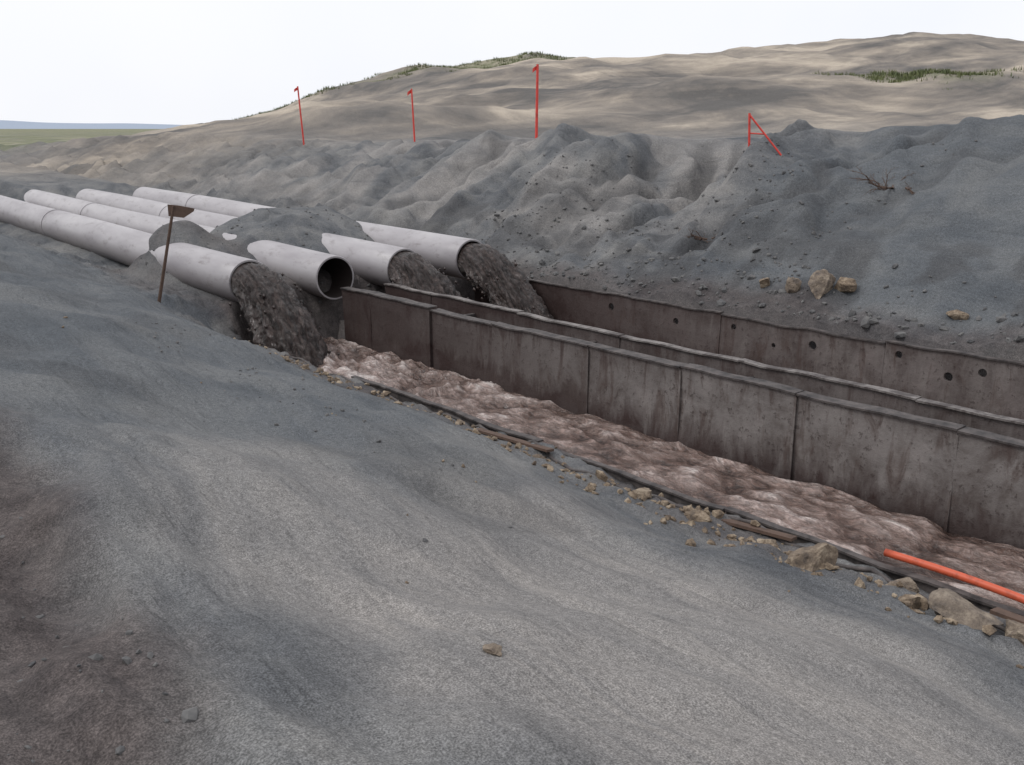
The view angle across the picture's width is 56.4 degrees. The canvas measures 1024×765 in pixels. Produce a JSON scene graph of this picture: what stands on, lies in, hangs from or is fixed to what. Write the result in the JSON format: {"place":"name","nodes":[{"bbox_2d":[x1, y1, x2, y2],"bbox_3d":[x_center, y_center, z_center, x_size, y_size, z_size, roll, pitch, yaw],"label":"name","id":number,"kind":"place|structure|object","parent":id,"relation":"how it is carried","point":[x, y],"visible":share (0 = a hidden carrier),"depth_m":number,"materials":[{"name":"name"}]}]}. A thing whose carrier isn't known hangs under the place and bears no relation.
{"place":"outdoors","nodes":[
{"label":"outdoors","id":0,"kind":"place"},
{"bbox_2d":[0,120,180,128],"bbox_3d":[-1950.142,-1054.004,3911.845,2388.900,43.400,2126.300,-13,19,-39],"label":"distant hill","id":1,"kind":"structure","parent":0,"point":[6,124],"depth_m":3951.18,"materials":[{"name":"blue"}]},
{"bbox_2d":[0,32,1023,764],"bbox_3d":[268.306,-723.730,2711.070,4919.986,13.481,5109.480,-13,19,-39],"label":"ground","id":2,"kind":"structure","parent":0,"point":[244,566],"depth_m":7.80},
{"bbox_2d":[0,195,261,302],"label":"discharge pipe","id":3,"kind":"object","parent":2,"relation":"on","point":[205,269],"visible":0.86,"depth_m":21.90,"materials":[{"name":"grey concrete"}]},
{"bbox_2d":[157,204,194,302],"bbox_3d":[-5.952,-2.192,16.876,0.842,1.878,0.066,0,15,-1],"label":"wooden signpost","id":4,"kind":"object","parent":2,"relation":"on","point":[178,211],"visible":0.8,"depth_m":16.68,"materials":[{"name":"brown wood"}]},
{"bbox_2d":[24,189,353,299],"bbox_3d":[-9.980,-4.137,25.822,0.917,1.199,20.000,-13,19,-39],"label":"discharge pipe","id":5,"kind":"object","parent":2,"relation":"on","point":[300,266],"visible":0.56,"depth_m":19.80,"materials":[{"name":"grey concrete"}]},
{"bbox_2d":[76,189,415,286],"bbox_3d":[-8.424,-4.271,26.154,0.900,1.164,19.100,-13,19,-39],"label":"discharge pipe","id":6,"kind":"object","parent":2,"relation":"on","point":[368,261],"visible":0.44,"depth_m":20.58,"materials":[{"name":"grey concrete"}]},
{"bbox_2d":[229,262,339,366],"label":"slurry stream","id":7,"kind":"structure","parent":2,"relation":"on","point":[277,316],"depth_m":17.04,"materials":[{"name":"grey liquid"}]},
{"bbox_2d":[294,86,304,144],"bbox_3d":[-8.428,-10.485,37.961,0.314,2.454,0.072,1,15,3],"label":"marker stake","id":8,"kind":"object","parent":2,"relation":"on","point":[296,89],"visible":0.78,"depth_m":37.87,"materials":[{"name":"red paint"}]},
{"bbox_2d":[132,187,481,279],"bbox_3d":[-6.827,-4.485,26.708,0.912,1.129,18.300,-13,19,-39],"label":"discharge pipe","id":9,"kind":"object","parent":2,"relation":"on","point":[438,251],"visible":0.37,"depth_m":21.76,"materials":[{"name":"grey concrete"}]},
{"bbox_2d":[407,89,415,141],"bbox_3d":[-3.456,-9.114,32.880,0.242,1.902,0.063,-2,15,-6],"label":"marker stake","id":10,"kind":"object","parent":2,"relation":"on","point":[409,92],"visible":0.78,"depth_m":32.82,"materials":[{"name":"red paint"}]},
{"bbox_2d":[388,251,468,298],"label":"slurry stream","id":11,"kind":"structure","parent":2,"relation":"on","point":[413,270],"depth_m":18.52,"materials":[{"name":"grey liquid"}]},
{"bbox_2d":[482,643,501,656],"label":"rock","id":12,"kind":"object","parent":2,"relation":"on","point":[493,649],"visible":0.95,"depth_m":4.35,"materials":[{"name":"brown stone"}]},
{"bbox_2d":[457,242,553,318],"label":"slurry stream","id":13,"kind":"structure","parent":2,"relation":"on","point":[495,277],"depth_m":19.16,"materials":[{"name":"grey liquid"}]},
{"bbox_2d":[0,131,1023,762],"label":"sand clods","id":14,"kind":"object","parent":2,"relation":"on","point":[190,715],"visible":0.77,"depth_m":16.27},
{"bbox_2d":[475,428,553,451],"bbox_3d":[0.004,0.698,11.690,0.120,0.031,1.300,-5,12,-44],"label":"wooden board","id":15,"kind":"object","parent":2,"relation":"on","point":[514,440],"visible":0.86,"depth_m":11.62,"materials":[{"name":"brown wood"}]},
{"bbox_2d":[532,64,538,137],"bbox_3d":[0.683,-8.007,27.519,0.176,2.201,0.083,-6,16,-21],"label":"marker stake","id":16,"kind":"object","parent":2,"relation":"on","point":[536,67],"visible":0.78,"depth_m":27.46,"materials":[{"name":"red paint"}]},
{"bbox_2d":[532,454,545,458],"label":"rock","id":17,"kind":"object","parent":2,"relation":"on","point":[538,456],"visible":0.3,"depth_m":10.91,"materials":[{"name":"beige stone"}]},
{"bbox_2d":[61,316,1023,668],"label":"gravel","id":18,"kind":"structure","parent":2,"relation":"on","point":[859,582],"depth_m":9.34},
{"bbox_2d":[232,51,1021,119],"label":"grass","id":19,"kind":"structure","parent":2,"relation":"on","point":[907,76],"depth_m":60.57,"materials":[{"name":"plant"}]},
{"bbox_2d":[631,487,651,498],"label":"rock","id":20,"kind":"object","parent":2,"relation":"on","point":[646,491],"visible":0.53,"depth_m":9.86,"materials":[{"name":"beige stone"}]},
{"bbox_2d":[284,354,1005,631],"bbox_3d":[0.275,0.811,11.424,0.243,0.201,12.397,-13,19,-39],"label":"black cable","id":21,"kind":"object","parent":2,"relation":"on","point":[848,567],"visible":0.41,"depth_m":9.77,"materials":[{"name":"black rubber"}]},
{"bbox_2d":[342,289,1023,548],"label":"panels","id":22,"kind":"object","parent":2,"relation":"on","point":[889,463],"visible":0.77,"depth_m":11.71,"materials":[{"name":"metal"}]},
{"bbox_2d":[369,300,958,530],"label":"ribs","id":23,"kind":"object","parent":22,"relation":"attached to","point":[791,453],"visible":0.64,"depth_m":11.27,"materials":[{"name":"metal"}]},
{"bbox_2d":[340,287,1023,448],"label":"flange","id":24,"kind":"object","parent":22,"relation":"on","point":[979,433],"visible":1,"depth_m":11.70,"materials":[{"name":"grey metal"}]},
{"bbox_2d":[351,375,1023,615],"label":"channel edge plate","id":25,"kind":"object","parent":2,"relation":"on","point":[927,584],"visible":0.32,"depth_m":9.79,"materials":[{"name":"grey metal"}]},
{"bbox_2d":[884,549,1023,603],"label":"orange hose","id":26,"kind":"object","parent":25,"relation":"on","point":[975,581],"visible":1,"depth_m":8.02,"materials":[{"name":"plastic"}]},
{"bbox_2d":[679,227,714,242],"bbox_3d":[3.626,-2.934,18.975,1.128,0.393,1.372,-13,19,-39],"label":"dead branch","id":27,"kind":"object","parent":2,"relation":"on","point":[701,238],"visible":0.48,"depth_m":18.74,"materials":[{"name":"brown wood"}]},
{"bbox_2d":[684,509,711,521],"bbox_3d":[1.802,1.314,9.311,0.303,0.105,0.210,7,17,25],"label":"rock","id":28,"kind":"object","parent":2,"relation":"on","point":[696,515],"visible":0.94,"depth_m":9.27,"materials":[{"name":"beige stone"}]},
{"bbox_2d":[385,285,1023,439],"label":"panels","id":29,"kind":"object","parent":2,"relation":"on","point":[856,394],"visible":0.17,"depth_m":12.42,"materials":[{"name":"metal"}]},
{"bbox_2d":[384,283,1023,424],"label":"flange","id":30,"kind":"object","parent":29,"relation":"on","point":[918,399],"visible":1,"depth_m":12.22,"materials":[{"name":"metal"}]},
{"bbox_2d":[464,313,955,422],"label":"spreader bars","id":31,"kind":"object","parent":29,"relation":"attached to","point":[472,314],"visible":0.2,"depth_m":16.30,"materials":[{"name":"brown metal"}]},
{"bbox_2d":[474,281,1023,419],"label":"panels","id":32,"kind":"object","parent":2,"relation":"on","point":[998,389],"visible":0.52,"depth_m":14.93,"materials":[{"name":"metal"}]},
{"bbox_2d":[528,278,1023,365],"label":"flange","id":33,"kind":"object","parent":32,"relation":"on","point":[833,333],"visible":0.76,"depth_m":14.89,"materials":[{"name":"metal"}]},
{"bbox_2d":[721,519,796,541],"bbox_3d":[2.260,1.388,9.241,1.000,0.031,0.120,11,11,41],"label":"wooden board","id":34,"kind":"object","parent":2,"relation":"on","point":[764,531],"visible":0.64,"depth_m":9.10,"materials":[{"name":"brown wood"}]},
{"bbox_2d":[759,277,769,287],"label":"rock","id":35,"kind":"object","parent":2,"relation":"on","point":[764,282],"visible":1,"depth_m":16.04,"materials":[{"name":"beige stone"}]},
{"bbox_2d":[748,113,781,155],"bbox_3d":[5.178,-5.073,19.547,0.724,0.848,0.060,6,16,20],"label":"marker frame","id":36,"kind":"object","parent":2,"relation":"on","point":[750,117],"visible":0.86,"depth_m":19.54,"materials":[{"name":"red paint"}]},
{"bbox_2d":[757,538,778,546],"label":"rock","id":37,"kind":"object","parent":2,"relation":"on","point":[765,541],"visible":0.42,"depth_m":8.77,"materials":[{"name":"beige stone"}]},
{"bbox_2d":[785,276,801,292],"bbox_3d":[4.597,-1.562,15.704,0.219,0.364,0.346,0,15,0],"label":"rock","id":38,"kind":"object","parent":2,"relation":"on","point":[793,285],"visible":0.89,"depth_m":15.55,"materials":[{"name":"beige stone"}]},
{"bbox_2d":[784,542,837,571],"bbox_3d":[2.511,1.555,8.164,0.581,0.376,0.322,-13,19,-39],"label":"rock","id":39,"kind":"object","parent":2,"relation":"on","point":[813,558],"visible":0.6,"depth_m":8.07,"materials":[{"name":"beige stone"}]},
{"bbox_2d":[808,269,835,298],"bbox_3d":[4.983,-1.577,15.426,0.453,0.504,0.360,-13,19,-39],"label":"rock","id":40,"kind":"object","parent":2,"relation":"on","point":[821,282],"visible":0.96,"depth_m":15.30,"materials":[{"name":"beige stone"}]},
{"bbox_2d":[834,277,856,292],"bbox_3d":[5.341,-1.548,15.331,0.254,0.287,0.398,-4,15,-14],"label":"rock","id":41,"kind":"object","parent":2,"relation":"on","point":[844,284],"visible":0.98,"depth_m":15.21,"materials":[{"name":"beige stone"}]},
{"bbox_2d":[845,165,913,196],"bbox_3d":[6.750,-3.495,17.258,1.296,0.886,1.096,1,15,3],"label":"dead branch","id":42,"kind":"object","parent":2,"relation":"on","point":[878,186],"visible":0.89,"depth_m":17.23,"materials":[{"name":"brown wood"}]},
{"bbox_2d":[886,577,919,592],"bbox_3d":[3.234,1.706,7.944,0.302,0.170,0.182,2,15,8],"label":"rock","id":43,"kind":"object","parent":2,"relation":"on","point":[909,584],"visible":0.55,"depth_m":7.89,"materials":[{"name":"beige stone"}]},
{"bbox_2d":[898,594,920,608],"bbox_3d":[3.147,1.754,7.620,0.239,0.171,0.229,-13,19,-39],"label":"rock","id":44,"kind":"object","parent":2,"relation":"on","point":[914,600],"visible":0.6,"depth_m":7.55,"materials":[{"name":"beige stone"}]},
{"bbox_2d":[946,309,968,319],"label":"rock","id":45,"kind":"object","parent":2,"relation":"on","point":[956,314],"visible":1,"depth_m":13.79,"materials":[{"name":"beige stone"}]},
{"bbox_2d":[928,588,1003,629],"bbox_3d":[3.451,1.790,7.312,0.343,0.305,0.500,-13,19,-39],"label":"rock","id":46,"kind":"object","parent":2,"relation":"on","point":[947,603],"visible":0.69,"depth_m":7.27,"materials":[{"name":"beige stone"}]},
{"bbox_2d":[989,607,1023,623],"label":"wooden board","id":47,"kind":"object","parent":2,"relation":"on","point":[1001,613],"visible":0.8,"depth_m":7.37,"materials":[{"name":"brown wood"}]},
{"bbox_2d":[1005,619,1023,635],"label":"rock","id":48,"kind":"object","parent":2,"relation":"on","point":[1011,625],"visible":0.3,"depth_m":7.20,"materials":[{"name":"beige stone"}]},
{"bbox_2d":[1007,626,1023,644],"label":"rock","id":49,"kind":"object","parent":2,"relation":"on","point":[1017,633],"visible":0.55,"depth_m":6.81,"materials":[{"name":"beige stone"}]},
{"bbox_2d":[0,0,1023,124],"label":"sky","id":50,"kind":"structure","parent":0,"point":[173,62],"materials":[{"name":"white"}]},
{"bbox_2d":[317,337,1023,610],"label":"slurry water","id":51,"kind":"structure","parent":0,"point":[845,520],"depth_m":11.22,"materials":[{"name":"brown liquid"}]}
]}

